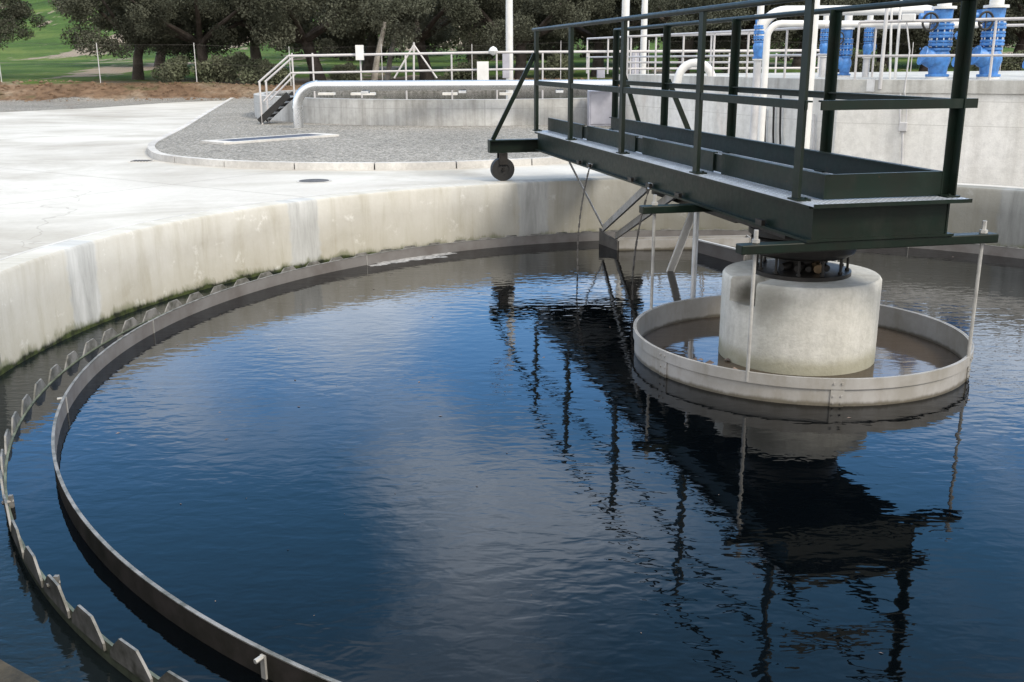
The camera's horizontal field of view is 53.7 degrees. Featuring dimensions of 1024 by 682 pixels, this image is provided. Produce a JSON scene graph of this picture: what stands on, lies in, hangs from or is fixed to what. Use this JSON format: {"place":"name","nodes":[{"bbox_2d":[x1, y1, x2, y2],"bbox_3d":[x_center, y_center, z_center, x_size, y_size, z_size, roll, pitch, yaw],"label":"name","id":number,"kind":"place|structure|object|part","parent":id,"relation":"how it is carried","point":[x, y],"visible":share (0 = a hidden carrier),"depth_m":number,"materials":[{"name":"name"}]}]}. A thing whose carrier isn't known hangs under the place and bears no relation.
{"place":"outdoors","nodes":[
{"label":"outdoors","id":0,"kind":"place"},
{"bbox_2d":[0,266,305,681],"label":"launder water","id":1,"kind":"structure","parent":0,"point":[41,640],"depth_m":3.62,"materials":[{"name":"liquid"}]},
{"bbox_2d":[0,0,1023,111],"bbox_3d":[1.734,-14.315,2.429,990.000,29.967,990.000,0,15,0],"label":"ground","id":2,"kind":"structure","parent":0,"point":[83,67],"depth_m":48.73,"materials":[{"name":"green plant"}]},
{"bbox_2d":[0,0,49,49],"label":"holm oak","id":3,"kind":"object","parent":2,"relation":"on","point":[13,13],"visible":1,"depth_m":40.55,"materials":[{"name":"green plant"}]},
{"bbox_2d":[48,0,242,79],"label":"holm oak","id":4,"kind":"object","parent":2,"relation":"on","point":[76,10],"visible":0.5,"depth_m":38.03,"materials":[{"name":"green plant"}]},
{"bbox_2d":[92,0,206,66],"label":"holm oak","id":5,"kind":"object","parent":2,"relation":"on","point":[157,60],"visible":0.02,"depth_m":51.78,"materials":[{"name":"green plant"}]},
{"bbox_2d":[150,55,190,82],"bbox_3d":[-12.441,-10.007,37.436,1.669,1.134,1.483,14,21,41],"label":"shrub","id":6,"kind":"object","parent":2,"relation":"on","point":[181,63],"visible":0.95,"depth_m":37.14,"materials":[{"name":"green plant"}]},
{"bbox_2d":[110,0,310,81],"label":"holm oak","id":7,"kind":"object","parent":2,"relation":"on","point":[199,38],"visible":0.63,"depth_m":37.65,"materials":[{"name":"green plant"}]},
{"bbox_2d":[190,51,246,83],"bbox_3d":[-10.836,-10.116,37.735,1.753,1.340,1.973,8,17,26],"label":"shrub","id":8,"kind":"object","parent":2,"relation":"on","point":[213,71],"visible":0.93,"depth_m":37.52,"materials":[{"name":"green plant"}]},
{"bbox_2d":[237,56,285,85],"bbox_3d":[-9.485,-10.060,37.896,1.821,1.237,1.618,-10,18,-30],"label":"shrub","id":9,"kind":"object","parent":2,"relation":"on","point":[257,76],"visible":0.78,"depth_m":37.56,"materials":[{"name":"green plant"}]},
{"bbox_2d":[210,1,326,59],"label":"holm oak","id":10,"kind":"object","parent":2,"relation":"on","point":[256,54],"visible":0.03,"depth_m":50.00,"materials":[{"name":"green plant"}]},
{"bbox_2d":[257,61,292,84],"bbox_3d":[-8.928,-10.016,38.117,1.348,1.030,1.517,-5,16,-16],"label":"shrub","id":11,"kind":"object","parent":2,"relation":"on","point":[284,75],"visible":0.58,"depth_m":37.65,"materials":[{"name":"green plant"}]},
{"bbox_2d":[185,0,407,81],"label":"holm oak","id":12,"kind":"object","parent":2,"relation":"on","point":[288,31],"visible":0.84,"depth_m":36.99,"materials":[{"name":"green plant"}]},
{"bbox_2d":[0,77,611,101],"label":"earth clods","id":13,"kind":"object","parent":2,"relation":"on","point":[111,96],"visible":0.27,"depth_m":35.43,"materials":[{"name":"brown soil"}]},
{"bbox_2d":[328,62,362,80],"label":"shrub","id":14,"kind":"object","parent":2,"relation":"on","point":[346,76],"visible":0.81,"depth_m":38.20,"materials":[{"name":"green plant"}]},
{"bbox_2d":[371,21,385,79],"bbox_3d":[-5.139,-11.054,38.957,0.751,2.385,0.270,0,15,0],"label":"bare trunk","id":15,"kind":"object","parent":2,"relation":"on","point":[376,62],"visible":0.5,"depth_m":38.89,"materials":[{"name":"brown plant"}]},
{"bbox_2d":[310,0,456,70],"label":"holm oak","id":16,"kind":"object","parent":2,"relation":"on","point":[368,61],"visible":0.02,"depth_m":51.74,"materials":[{"name":"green plant"}]},
{"bbox_2d":[384,29,397,79],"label":"bare trunk","id":17,"kind":"object","parent":2,"relation":"on","point":[389,66],"visible":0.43,"depth_m":42.02,"materials":[{"name":"brown plant"}]},
{"bbox_2d":[311,0,481,79],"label":"holm oak","id":18,"kind":"object","parent":2,"relation":"on","point":[418,34],"visible":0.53,"depth_m":39.96,"materials":[{"name":"green plant"}]},
{"bbox_2d":[371,1,503,63],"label":"holm oak","id":19,"kind":"object","parent":2,"relation":"on","point":[433,47],"visible":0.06,"depth_m":50.13,"materials":[{"name":"green plant"}]},
{"bbox_2d":[444,59,481,79],"bbox_3d":[-1.876,-10.255,38.735,1.348,1.030,1.517,4,16,14],"label":"shrub","id":20,"kind":"object","parent":2,"relation":"on","point":[464,75],"visible":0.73,"depth_m":38.53,"materials":[{"name":"green plant"}]},
{"bbox_2d":[0,101,1023,258],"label":"concrete apron","id":21,"kind":"object","parent":2,"relation":"on","point":[65,174],"visible":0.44,"depth_m":11.43,"materials":[{"name":"grey concrete"}]},
{"bbox_2d":[129,160,154,161],"bbox_3d":[-4.874,-2.369,13.321,0.279,0.015,0.225,0,15,0],"label":"road drain","id":22,"kind":"object","parent":21,"relation":"on","point":[141,160],"visible":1,"depth_m":13.30,"materials":[{"name":"metal"}]},
{"bbox_2d":[296,179,331,182],"bbox_3d":[-2.161,-1.748,11.050,0.378,0.009,0.378,0,15,0],"label":"manhole cover","id":23,"kind":"object","parent":21,"relation":"on","point":[313,180],"visible":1,"depth_m":11.02,"materials":[{"name":"metal"}]},
{"bbox_2d":[147,98,568,169],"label":"kerb","id":24,"kind":"structure","parent":21,"relation":"on","point":[154,153],"depth_m":12.37,"materials":[{"name":"concrete"}]},
{"bbox_2d":[155,98,610,162],"bbox_3d":[-2.033,-5.212,23.313,14.822,0.001,22.968,0,15,0],"label":"gravel bed","id":25,"kind":"object","parent":21,"relation":"on","point":[234,118],"visible":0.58,"depth_m":15.65,"materials":[{"name":"grey gravel"}]},
{"bbox_2d":[200,133,338,144],"bbox_3d":[-3.818,-3.199,16.130,0.630,0.090,2.216,13,20,39],"label":"slot drain","id":26,"kind":"object","parent":25,"relation":"on","point":[266,138],"visible":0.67,"depth_m":15.91,"materials":[{"name":"concrete"}]},
{"bbox_2d":[257,55,295,123],"bbox_3d":[-4.664,-4.983,20.094,0.731,1.326,0.580,0,15,0],"label":"access stair","id":27,"kind":"object","parent":25,"relation":"on","point":[277,106],"visible":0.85,"depth_m":19.93,"materials":[{"name":"white metal"}]},
{"bbox_2d":[254,90,618,125],"bbox_3d":[-0.789,-5.667,24.205,10.440,0.686,10.440,0,15,0],"label":"tank","id":28,"kind":"object","parent":25,"relation":"on","point":[443,108],"visible":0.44,"depth_m":19.51,"materials":[{"name":"grey concrete"}]},
{"bbox_2d":[288,42,819,98],"bbox_3d":[0.840,-5.290,20.174,10.364,1.281,1.044,0,15,0],"label":"railing","id":29,"kind":"object","parent":28,"relation":"on","point":[482,69],"visible":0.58,"depth_m":19.66,"materials":[{"name":"metal"}]},
{"bbox_2d":[597,70,604,77],"bbox_3d":[1.776,-5.359,20.231,0.180,0.205,0.162,0,15,0],"label":"meter box","id":30,"kind":"object","parent":28,"relation":"on","point":[600,73],"visible":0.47,"depth_m":20.17,"materials":[{"name":"grey metal"}]},
{"bbox_2d":[292,80,611,127],"bbox_3d":[-1.083,-4.394,18.848,6.020,0.918,0.268,0,15,0],"label":"inlet pipe","id":31,"kind":"object","parent":25,"relation":"on","point":[362,86],"visible":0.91,"depth_m":18.65,"materials":[{"name":"silver metal"}]},
{"bbox_2d":[506,0,512,98],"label":"lamp post","id":32,"kind":"object","parent":25,"relation":"on","point":[509,25],"visible":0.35,"depth_m":22.35,"materials":[{"name":"white metal"}]},
{"bbox_2d":[502,54,508,77],"bbox_3d":[-0.133,-6.075,22.271,0.180,0.565,0.162,0,15,0],"label":"meter box","id":33,"kind":"object","parent":32,"relation":"attached to","point":[505,60],"visible":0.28,"depth_m":22.20,"materials":[{"name":"grey metal"}]},
{"bbox_2d":[587,90,611,125],"bbox_3d":[1.678,-4.397,19.228,0.467,0.698,0.511,0,15,0],"label":"steel cabinet","id":34,"kind":"object","parent":25,"relation":"on","point":[599,108],"visible":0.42,"depth_m":18.98,"materials":[{"name":"grey metal"}]},
{"bbox_3d":[1.678,-4.352,18.983,0.402,0.558,0.013,0,15,0],"label":"door","id":35,"kind":"part","parent":34,"relation":"part of","materials":[{"name":"grey metal"}]},
{"bbox_2d":[622,0,629,72],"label":"lamp post","id":36,"kind":"object","parent":25,"relation":"on","point":[625,7],"visible":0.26,"depth_m":21.35,"materials":[{"name":"white metal"}]},
{"bbox_2d":[631,53,638,73],"bbox_3d":[2.643,-5.928,21.708,0.180,0.565,0.162,0,15,0],"label":"meter box","id":37,"kind":"object","parent":36,"relation":"attached to","point":[633,64],"visible":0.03,"depth_m":21.64,"materials":[{"name":"grey metal"}]},
{"bbox_2d":[640,0,647,73],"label":"lamp post","id":38,"kind":"object","parent":25,"relation":"on","point":[643,42],"visible":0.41,"depth_m":22.80,"materials":[{"name":"white metal"}]},
{"bbox_2d":[0,177,1023,681],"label":"tank wall","id":39,"kind":"structure","parent":21,"relation":"on","point":[54,293],"depth_m":9.31,"materials":[{"name":"concrete"}]},
{"bbox_2d":[0,229,1017,681],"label":"overflow weir","id":40,"kind":"object","parent":39,"relation":"attached to","point":[122,657],"visible":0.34,"depth_m":3.74,"materials":[{"name":"metal"}]},
{"bbox_2d":[488,0,998,254],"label":"access bridge","id":41,"kind":"structure","parent":39,"relation":"on","point":[824,198],"depth_m":6.34,"materials":[{"name":"green paint"}]},
{"bbox_2d":[577,163,592,273],"bbox_3d":[0.622,-1.081,8.914,0.058,0.918,0.470,5,16,18],"label":"chain","id":42,"kind":"object","parent":41,"relation":"hanging from","point":[580,214],"visible":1,"depth_m":8.91,"materials":[{"name":"metal"}]},
{"bbox_2d":[569,162,675,249],"bbox_3d":[0.860,-1.028,8.850,0.524,0.935,2.760,-1,16,-3],"label":"skimmer arm","id":43,"kind":"object","parent":41,"relation":"attached to","point":[606,239],"visible":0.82,"depth_m":9.42},
{"bbox_2d":[631,184,652,299],"bbox_3d":[0.984,-0.747,7.699,0.156,0.915,0.050,9,18,29],"label":"chain","id":44,"kind":"object","parent":41,"relation":"hanging from","point":[638,231],"visible":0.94,"depth_m":7.71,"materials":[{"name":"metal"}]},
{"bbox_2d":[690,212,699,297],"bbox_3d":[1.310,-0.579,7.266,0.038,0.914,0.041,0,15,0],"label":"standpipe","id":45,"kind":"object","parent":41,"relation":"attached to","point":[694,255],"visible":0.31,"depth_m":7.24,"materials":[{"name":"metal"}]},
{"bbox_2d":[633,195,987,406],"bbox_3d":[1.794,-0.273,6.322,2.047,1.138,2.060,0,15,0],"label":"inlet drum","id":46,"kind":"object","parent":41,"relation":"hanging from","point":[813,391],"visible":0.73,"depth_m":5.66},
{"bbox_2d":[749,60,761,139],"bbox_3d":[3.416,-3.015,14.298,0.103,1.833,0.108,0,15,0],"label":"riser pipe","id":47,"kind":"object","parent":21,"relation":"on","point":[755,108],"visible":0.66,"depth_m":14.18,"materials":[{"name":"white metal"}]},
{"bbox_2d":[752,6,771,59],"bbox_3d":[3.458,-4.277,13.954,0.257,0.784,0.174,0,15,0],"label":"valve stack","id":48,"kind":"object","parent":47,"relation":"on","point":[758,49],"visible":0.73,"depth_m":13.93,"materials":[{"name":"blue paint"}]},
{"bbox_2d":[756,5,932,35],"bbox_3d":[4.690,-4.441,14.035,2.689,0.420,0.173,-2,16,-6],"label":"overhead pipe","id":49,"kind":"object","parent":48,"relation":"attached to","point":[917,10],"visible":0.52,"depth_m":13.96,"materials":[{"name":"white metal"}]},
{"bbox_2d":[619,71,1023,186],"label":"reactor tank","id":50,"kind":"object","parent":21,"relation":"on","point":[992,149],"visible":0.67,"depth_m":13.17,"materials":[{"name":"grey concrete"}]},
{"bbox_2d":[626,32,757,77],"bbox_3d":[3.030,-4.787,17.355,2.645,0.919,0.037,14,21,42],"label":"tank railing","id":51,"kind":"object","parent":50,"relation":"on","point":[712,35],"visible":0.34,"depth_m":17.45,"materials":[{"name":"white metal"}]},
{"bbox_2d":[673,59,715,82],"bbox_3d":[2.976,-4.367,16.538,0.722,0.477,0.135,0,15,0],"label":"vent bend","id":52,"kind":"object","parent":50,"relation":"on","point":[684,67],"visible":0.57,"depth_m":16.47,"materials":[{"name":"white paint"}]},
{"bbox_2d":[586,25,828,77],"bbox_3d":[2.876,-4.816,17.007,0.037,0.694,7.770,-6,16,-20],"label":"tank railing","id":53,"kind":"object","parent":50,"relation":"on","point":[787,29],"visible":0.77,"depth_m":16.18,"materials":[{"name":"white metal"}]},
{"bbox_2d":[764,95,814,149],"bbox_3d":[3.951,-2.972,14.416,0.031,1.014,1.279,-6,16,-20],"label":"cable drop","id":54,"kind":"object","parent":50,"relation":"attached to","point":[813,128],"visible":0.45,"depth_m":14.60,"materials":[{"name":"black rubber"}]},
{"bbox_2d":[818,57,826,76],"bbox_3d":[4.665,-4.117,15.208,0.094,0.292,0.099,0,15,0],"label":"riser pipe","id":55,"kind":"object","parent":50,"relation":"on","point":[822,66],"visible":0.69,"depth_m":15.17,"materials":[{"name":"white metal"}]},
{"bbox_2d":[819,16,828,56],"bbox_3d":[4.703,-4.584,15.091,0.226,0.671,0.153,-3,16,-10],"label":"valve stack","id":56,"kind":"object","parent":55,"relation":"on","point":[823,46],"visible":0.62,"depth_m":15.06,"materials":[{"name":"blue paint"}]},
{"bbox_2d":[838,15,854,76],"bbox_3d":[4.941,-4.418,15.118,0.310,0.918,0.209,0,15,0],"label":"valve stack","id":57,"kind":"object","parent":50,"relation":"on","point":[845,51],"visible":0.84,"depth_m":15.08,"materials":[{"name":"blue paint"}]},
{"bbox_2d":[862,58,869,76],"bbox_3d":[5.245,-4.048,14.994,0.094,0.270,0.099,0,15,0],"label":"riser pipe","id":58,"kind":"object","parent":50,"relation":"on","point":[866,67],"visible":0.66,"depth_m":14.96,"materials":[{"name":"white metal"}]},
{"bbox_2d":[862,15,876,57],"bbox_3d":[5.281,-4.519,14.884,0.235,0.696,0.158,-6,16,-19],"label":"valve stack","id":59,"kind":"object","parent":58,"relation":"on","point":[868,38],"visible":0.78,"depth_m":14.85,"materials":[{"name":"blue paint"}]},
{"bbox_2d":[878,8,888,88],"bbox_3d":[4.764,-3.754,12.982,0.046,1.020,0.046,-7,17,-22],"label":"conduit post","id":60,"kind":"object","parent":50,"relation":"on","point":[883,48],"visible":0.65,"depth_m":12.96,"materials":[{"name":"white metal"}]},
{"bbox_2d":[889,8,892,78],"bbox_3d":[5.091,-4.006,13.605,0.096,0.934,0.032,0,15,0],"label":"conduit post","id":61,"kind":"object","parent":50,"relation":"on","point":[890,45],"visible":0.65,"depth_m":13.60,"materials":[{"name":"white metal"}]},
{"bbox_2d":[894,0,901,78],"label":"conduit post","id":62,"kind":"object","parent":50,"relation":"on","point":[897,43],"visible":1,"depth_m":13.59,"materials":[{"name":"white metal"}]},
{"bbox_2d":[899,14,915,163],"bbox_3d":[5.016,-3.208,12.983,0.189,1.883,0.090,9,18,29],"label":"conduit","id":63,"kind":"object","parent":50,"relation":"attached to","point":[903,126],"visible":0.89,"depth_m":12.97,"materials":[{"name":"grey plastic"}]},
{"bbox_2d":[917,3,956,78],"bbox_3d":[5.576,-4.069,13.344,0.498,1.188,0.336,0,15,0],"label":"valve stack","id":64,"kind":"object","parent":50,"relation":"on","point":[941,35],"visible":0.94,"depth_m":13.29,"materials":[{"name":"blue paint"}]},
{"bbox_2d":[853,17,1023,79],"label":"tank railing","id":65,"kind":"object","parent":50,"relation":"on","point":[992,54],"visible":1,"depth_m":12.66,"materials":[{"name":"white metal"}]},
{"bbox_2d":[871,24,1023,76],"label":"tank railing","id":66,"kind":"object","parent":50,"relation":"on","point":[1007,25],"visible":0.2,"depth_m":14.78,"materials":[{"name":"white metal"}]},
{"bbox_2d":[951,31,957,66],"bbox_3d":[6.902,-4.536,15.536,0.306,0.908,0.207,-6,16,-19],"label":"valve stack","id":67,"kind":"object","parent":50,"relation":"on","point":[953,59],"visible":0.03,"depth_m":15.59,"materials":[{"name":"blue paint"}]},
{"bbox_2d":[971,0,1009,78],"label":"valve stack","id":68,"kind":"object","parent":50,"relation":"on","point":[995,9],"visible":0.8,"depth_m":13.03,"materials":[{"name":"blue paint"}]},
{"bbox_2d":[757,20,977,141],"bbox_3d":[4.912,-3.207,14.012,3.189,2.344,0.128,-4,16,-12],"label":"overhead pipe","id":69,"kind":"object","parent":21,"relation":"on","point":[772,27],"visible":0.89,"depth_m":13.57,"materials":[{"name":"white metal"}]},
{"bbox_2d":[0,40,1023,85],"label":"wire fence","id":70,"kind":"object","parent":2,"relation":"on","point":[394,64],"visible":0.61,"depth_m":37.06,"materials":[{"name":"grey metal"}]},
{"bbox_2d":[430,0,617,79],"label":"holm oak","id":71,"kind":"object","parent":2,"relation":"on","point":[523,34],"visible":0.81,"depth_m":37.95,"materials":[{"name":"green plant"}]},
{"bbox_2d":[473,9,637,57],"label":"holm oak","id":72,"kind":"object","parent":2,"relation":"on","point":[566,40],"visible":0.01,"depth_m":51.04,"materials":[{"name":"green plant"}]},
{"bbox_2d":[539,53,574,78],"bbox_3d":[1.824,-10.523,38.888,1.669,1.134,1.483,9,18,29],"label":"shrub","id":73,"kind":"object","parent":2,"relation":"on","point":[554,61],"visible":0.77,"depth_m":38.61,"materials":[{"name":"green plant"}]},
{"bbox_2d":[485,0,663,76],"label":"holm oak","id":74,"kind":"object","parent":2,"relation":"on","point":[602,30],"visible":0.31,"depth_m":40.55,"materials":[{"name":"green plant"}]},
{"bbox_2d":[268,12,1014,61],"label":"distant wood","id":75,"kind":"object","parent":2,"relation":"on","point":[553,48],"depth_m":69.36,"materials":[{"name":"green plant"}]},
{"bbox_2d":[629,7,671,66],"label":"holm oak","id":76,"kind":"object","parent":2,"relation":"on","point":[632,21],"depth_m":51.68,"materials":[{"name":"green plant"}]},
{"bbox_2d":[619,0,773,73],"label":"holm oak","id":77,"kind":"object","parent":2,"relation":"on","point":[654,6],"visible":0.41,"depth_m":38.42,"materials":[{"name":"green plant"}]},
{"bbox_2d":[712,48,761,72],"bbox_3d":[8.702,-10.738,39.259,1.821,1.237,1.618,-15,21,-42],"label":"shrub","id":78,"kind":"object","parent":2,"relation":"on","point":[740,64],"visible":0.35,"depth_m":39.03,"materials":[{"name":"green plant"}]},
{"bbox_2d":[651,0,827,63],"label":"holm oak","id":79,"kind":"object","parent":2,"relation":"on","point":[722,41],"visible":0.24,"depth_m":40.37,"materials":[{"name":"green plant"}]},
{"bbox_2d":[804,0,819,148],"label":"lamp post","id":80,"kind":"object","parent":2,"relation":"on","point":[812,77],"visible":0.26,"depth_m":12.57,"materials":[{"name":"white metal"}]},
{"bbox_2d":[771,17,862,66],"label":"holm oak","id":81,"kind":"object","parent":2,"relation":"on","point":[796,62],"visible":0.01,"depth_m":52.61,"materials":[{"name":"green plant"}]},
{"bbox_2d":[749,0,936,71],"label":"holm oak","id":82,"kind":"object","parent":2,"relation":"on","point":[861,17],"visible":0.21,"depth_m":39.08,"materials":[{"name":"green plant"}]},
{"bbox_2d":[849,51,886,71],"bbox_3d":[13.585,-10.679,39.445,1.618,1.237,1.821,-9,18,-27],"label":"shrub","id":83,"kind":"object","parent":2,"relation":"on","point":[860,63],"visible":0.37,"depth_m":38.98,"materials":[{"name":"green plant"}]},
{"bbox_2d":[876,30,888,66],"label":"holm oak","id":84,"kind":"object","parent":2,"relation":"on","point":[886,60],"depth_m":53.97,"materials":[{"name":"green plant"}]},
{"bbox_2d":[819,0,1023,71],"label":"holm oak","id":85,"kind":"object","parent":2,"relation":"on","point":[919,37],"visible":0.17,"depth_m":39.66,"materials":[{"name":"green plant"}]},
{"bbox_2d":[952,0,1023,70],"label":"holm oak","id":86,"kind":"object","parent":2,"relation":"on","point":[1020,34],"visible":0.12,"depth_m":40.65,"materials":[{"name":"green plant"}]},
{"bbox_2d":[970,50,1023,70],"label":"shrub","id":87,"kind":"object","parent":2,"relation":"on","point":[1009,66],"visible":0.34,"depth_m":38.83,"materials":[{"name":"green plant"}]},
{"bbox_2d":[970,1,1023,66],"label":"holm oak","id":88,"kind":"object","parent":2,"relation":"on","point":[979,35],"depth_m":52.29,"materials":[{"name":"green plant"}]},
{"bbox_2d":[1003,0,1023,47],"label":"holm oak","id":89,"kind":"object","parent":2,"relation":"on","point":[1008,33],"visible":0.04,"depth_m":52.56,"materials":[{"name":"green plant"}]},
{"bbox_2d":[7,241,1023,681],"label":"clarifier water","id":90,"kind":"structure","parent":0,"point":[493,495],"depth_m":4.40,"materials":[{"name":"liquid"}]},
{"bbox_2d":[369,252,454,265],"bbox_3d":[-0.921,-0.773,9.524,0.988,0.007,0.234,-12,19,-36],"label":"foam","id":91,"kind":"object","parent":90,"relation":"on","point":[439,255],"visible":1,"depth_m":9.54,"materials":[{"name":"white"}]},
{"bbox_2d":[51,230,1023,681],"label":"scum baffle","id":92,"kind":"object","parent":90,"relation":"in","point":[249,654],"visible":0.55,"depth_m":5.63,"materials":[{"name":"metal"}]},
{"bbox_2d":[666,212,693,271],"bbox_3d":[1.486,-0.942,8.654,0.074,0.968,0.551,-8,17,-26],"label":"support strut","id":93,"kind":"object","parent":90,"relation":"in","point":[681,242],"visible":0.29,"depth_m":8.74,"materials":[{"name":"white paint"}]},
{"bbox_2d":[617,235,750,262],"bbox_3d":[1.704,-0.875,9.665,1.314,0.207,1.019,0,15,0],"label":"scum trough","id":94,"kind":"object","parent":90,"relation":"in","point":[722,247],"visible":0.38,"depth_m":9.93,"materials":[{"name":"white paint"}]},
{"bbox_2d":[718,258,881,375],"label":"column","id":95,"kind":"structure","parent":90,"relation":"in","point":[830,328],"depth_m":5.96,"materials":[{"name":"concrete"}]},
{"bbox_2d":[748,227,855,281],"bbox_3d":[1.792,-0.564,6.241,0.666,0.283,0.666,0,15,0],"label":"turntable bearing","id":96,"kind":"object","parent":95,"relation":"on","point":[817,266],"visible":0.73,"depth_m":6.07,"materials":[{"name":"black metal"}]},
{"bbox_2d":[643,317,960,377],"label":"water","id":97,"kind":"structure","parent":0,"point":[897,353],"depth_m":6.49,"materials":[{"name":"grey liquid"}]},
{"bbox_2d":[692,357,736,368],"bbox_3d":[1.083,0.144,6.128,0.550,0.030,0.313,0,15,0],"label":"floating scum","id":98,"kind":"object","parent":97,"relation":"on","point":[710,361],"visible":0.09,"depth_m":6.24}
]}

